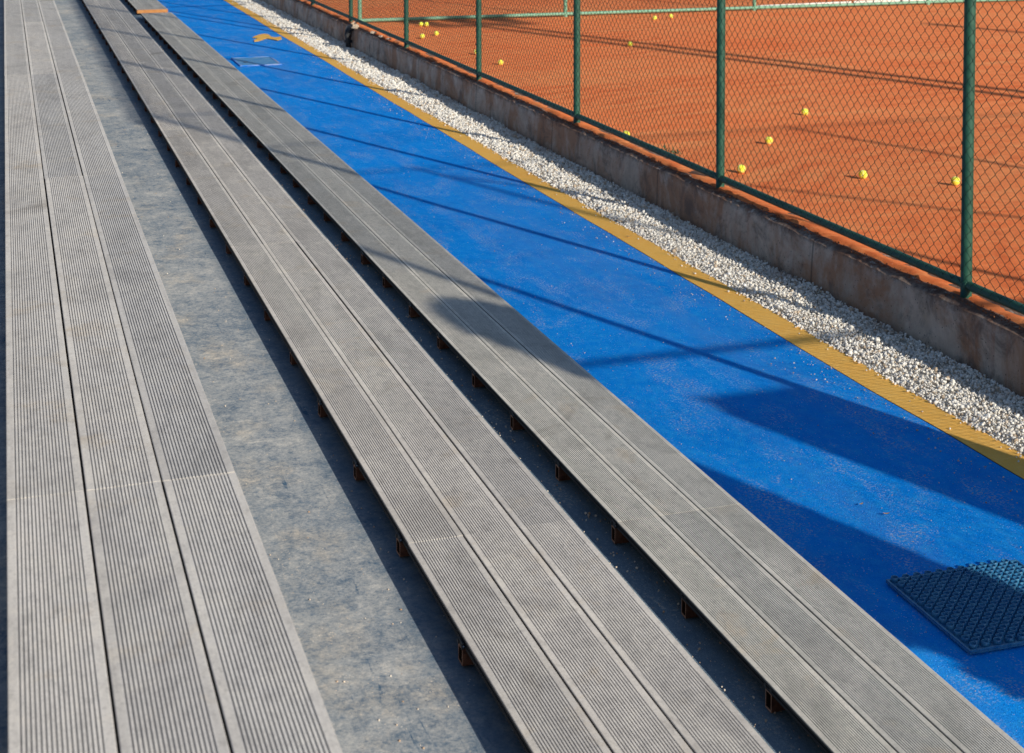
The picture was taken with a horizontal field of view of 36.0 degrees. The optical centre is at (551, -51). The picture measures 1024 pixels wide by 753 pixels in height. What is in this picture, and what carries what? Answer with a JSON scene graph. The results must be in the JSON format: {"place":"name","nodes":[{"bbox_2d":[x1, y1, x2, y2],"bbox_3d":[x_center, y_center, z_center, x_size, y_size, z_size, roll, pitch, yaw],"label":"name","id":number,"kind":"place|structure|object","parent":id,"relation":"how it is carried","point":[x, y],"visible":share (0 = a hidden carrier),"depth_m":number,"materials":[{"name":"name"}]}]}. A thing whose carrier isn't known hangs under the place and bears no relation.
{"place":"outdoors","nodes":[
{"label":"outdoors","id":0,"kind":"place"},
{"bbox_2d":[158,0,1023,747],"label":"walkway carpet","id":1,"kind":"object","parent":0,"point":[538,268],"visible":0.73,"depth_m":7.97,"materials":[{"name":"blue carpet"}]},
{"bbox_2d":[231,56,281,66],"bbox_3d":[-3.942,1.490,21.016,0.540,0.016,0.890,-1,3,-19],"label":"floor mat","id":2,"kind":"object","parent":1,"relation":"on","point":[255,61],"visible":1,"depth_m":20.96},
{"bbox_2d":[252,34,281,41],"bbox_3d":[-4.327,1.338,23.960,0.428,0.009,1.063,-1,3,-14],"label":"carpet scrap","id":3,"kind":"object","parent":1,"relation":"on","point":[259,37],"visible":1,"depth_m":23.91,"materials":[{"name":"yellow carpet"}]},
{"bbox_2d":[74,13,1022,752],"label":"grit","id":4,"kind":"object","parent":1,"relation":"on","point":[532,445],"visible":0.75,"depth_m":7.09,"materials":[{"name":"grey gravel"}]},
{"bbox_2d":[886,559,1023,654],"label":"drainage tile","id":5,"kind":"object","parent":1,"relation":"on","point":[970,609],"visible":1,"depth_m":5.54,"materials":[{"name":"blue plastic"}]},
{"bbox_2d":[224,0,1023,479],"bbox_3d":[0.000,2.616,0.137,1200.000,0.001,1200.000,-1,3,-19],"label":"ground","id":6,"kind":"structure","parent":0,"point":[718,298],"depth_m":9.29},
{"bbox_2d":[0,0,118,752],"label":"terrace step","id":7,"kind":"object","parent":6,"relation":"on","point":[3,644],"depth_m":3.59,"materials":[{"name":"concrete"}]},
{"bbox_2d":[4,0,342,752],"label":"bench","id":8,"kind":"object","parent":7,"relation":"on","point":[196,648],"visible":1,"depth_m":3.11,"materials":[{"name":"grey wood"}]},
{"bbox_2d":[54,0,525,752],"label":"terrace step","id":9,"kind":"object","parent":6,"relation":"on","point":[326,552],"visible":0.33,"depth_m":4.50,"materials":[{"name":"concrete"}]},
{"bbox_2d":[82,0,773,752],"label":"bench","id":10,"kind":"object","parent":9,"relation":"on","point":[568,642],"visible":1,"depth_m":4.33,"materials":[{"name":"grey wood"}]},
{"bbox_2d":[119,0,824,752],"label":"terrace step","id":11,"kind":"object","parent":6,"relation":"on","point":[721,662],"visible":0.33,"depth_m":5.51,"materials":[{"name":"worn blue-grey paint"},{"name":"concrete"}]},
{"bbox_2d":[125,0,167,13],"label":"bench","id":12,"kind":"object","parent":11,"relation":"on","point":[146,6],"visible":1,"depth_m":24.36,"materials":[{"name":"grey wood"}]},
{"bbox_2d":[140,12,1023,752],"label":"bench","id":13,"kind":"object","parent":11,"relation":"on","point":[828,664],"visible":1,"depth_m":5.37,"materials":[{"name":"grey wood"}]},
{"bbox_2d":[225,0,1023,478],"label":"walkway border","id":14,"kind":"object","parent":6,"relation":"on","point":[959,430],"visible":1,"depth_m":9.34,"materials":[{"name":"yellow paint"}]},
{"bbox_2d":[232,0,1023,461],"bbox_3d":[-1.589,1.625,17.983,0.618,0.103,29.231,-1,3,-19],"label":"gravel","id":15,"kind":"structure","parent":6,"relation":"on","point":[462,118],"depth_m":10.36,"materials":[{"name":"white gravel"}]},
{"bbox_2d":[262,0,1023,398],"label":"retaining wall","id":16,"kind":"structure","parent":6,"relation":"on","point":[968,332],"depth_m":10.45,"materials":[{"name":"concrete"}]},
{"bbox_2d":[344,24,353,47],"bbox_3d":[-2.876,1.255,22.441,0.151,0.385,0.115,-1,3,-19],"label":"outlet pipe","id":17,"kind":"object","parent":16,"relation":"attached to","point":[348,35],"visible":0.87,"depth_m":22.40,"materials":[{"name":"black plastic"}]},
{"bbox_2d":[306,4,1022,329],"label":"clay crumbs","id":18,"kind":"object","parent":16,"relation":"on","point":[983,310],"visible":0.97,"depth_m":11.19,"materials":[{"name":"orange soil"}]},
{"bbox_2d":[308,0,1023,314],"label":"chain link fence","id":19,"kind":"object","parent":16,"relation":"on","point":[965,284],"visible":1,"depth_m":10.35,"materials":[{"name":"metal"}]},
{"bbox_2d":[301,0,1023,327],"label":"clay court","id":20,"kind":"object","parent":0,"point":[922,275],"visible":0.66,"depth_m":15.94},
{"bbox_2d":[661,145,680,154],"bbox_3d":[0.943,1.627,12.802,0.197,0.040,0.357,-2,4,-35],"label":"weed","id":21,"kind":"object","parent":20,"relation":"on","point":[672,151],"visible":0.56,"depth_m":12.81,"materials":[{"name":"green plant"}]},
{"bbox_2d":[358,0,1020,21],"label":"chain link fence","id":22,"kind":"object","parent":20,"relation":"on","point":[928,2],"visible":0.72,"depth_m":24.93,"materials":[{"name":"metal"}]},
{"bbox_2d":[737,164,745,172],"bbox_3d":[1.448,1.673,12.011,0.068,0.067,0.068,-10,-38,45],"label":"tennis ball","id":23,"kind":"object","parent":20,"relation":"on","point":[741,168],"visible":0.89,"depth_m":11.99,"materials":[{"name":"fabric"}]},
{"bbox_2d":[765,137,772,143],"bbox_3d":[1.830,1.607,13.258,0.067,0.068,0.068,-6,48,-45],"label":"tennis ball","id":24,"kind":"object","parent":20,"relation":"on","point":[768,140],"visible":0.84,"depth_m":13.23,"materials":[{"name":"fabric"}]},
{"bbox_2d":[801,108,808,114],"bbox_3d":[2.381,1.526,14.792,0.068,0.067,0.068,28,51,28],"label":"tennis ball","id":25,"kind":"object","parent":20,"relation":"on","point":[803,110],"visible":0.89,"depth_m":14.77,"materials":[{"name":"fabric"}]},
{"bbox_2d":[757,0,925,5],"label":"edging board","id":26,"kind":"object","parent":20,"relation":"on","point":[862,1],"visible":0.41,"depth_m":26.63,"materials":[{"name":"white paint"}]},
{"bbox_2d":[858,170,867,178],"bbox_3d":[2.327,1.681,11.765,0.068,0.068,0.067,-22,0,-23],"label":"tennis ball","id":27,"kind":"object","parent":20,"relation":"on","point":[863,172],"visible":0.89,"depth_m":11.74,"materials":[{"name":"fabric"}]},
{"bbox_2d":[951,176,959,185],"bbox_3d":[2.958,1.695,11.529,0.067,0.068,0.068,12,-7,2],"label":"tennis ball","id":28,"kind":"object","parent":20,"relation":"on","point":[955,180],"visible":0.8,"depth_m":11.51,"materials":[{"name":"fabric"}]}
]}

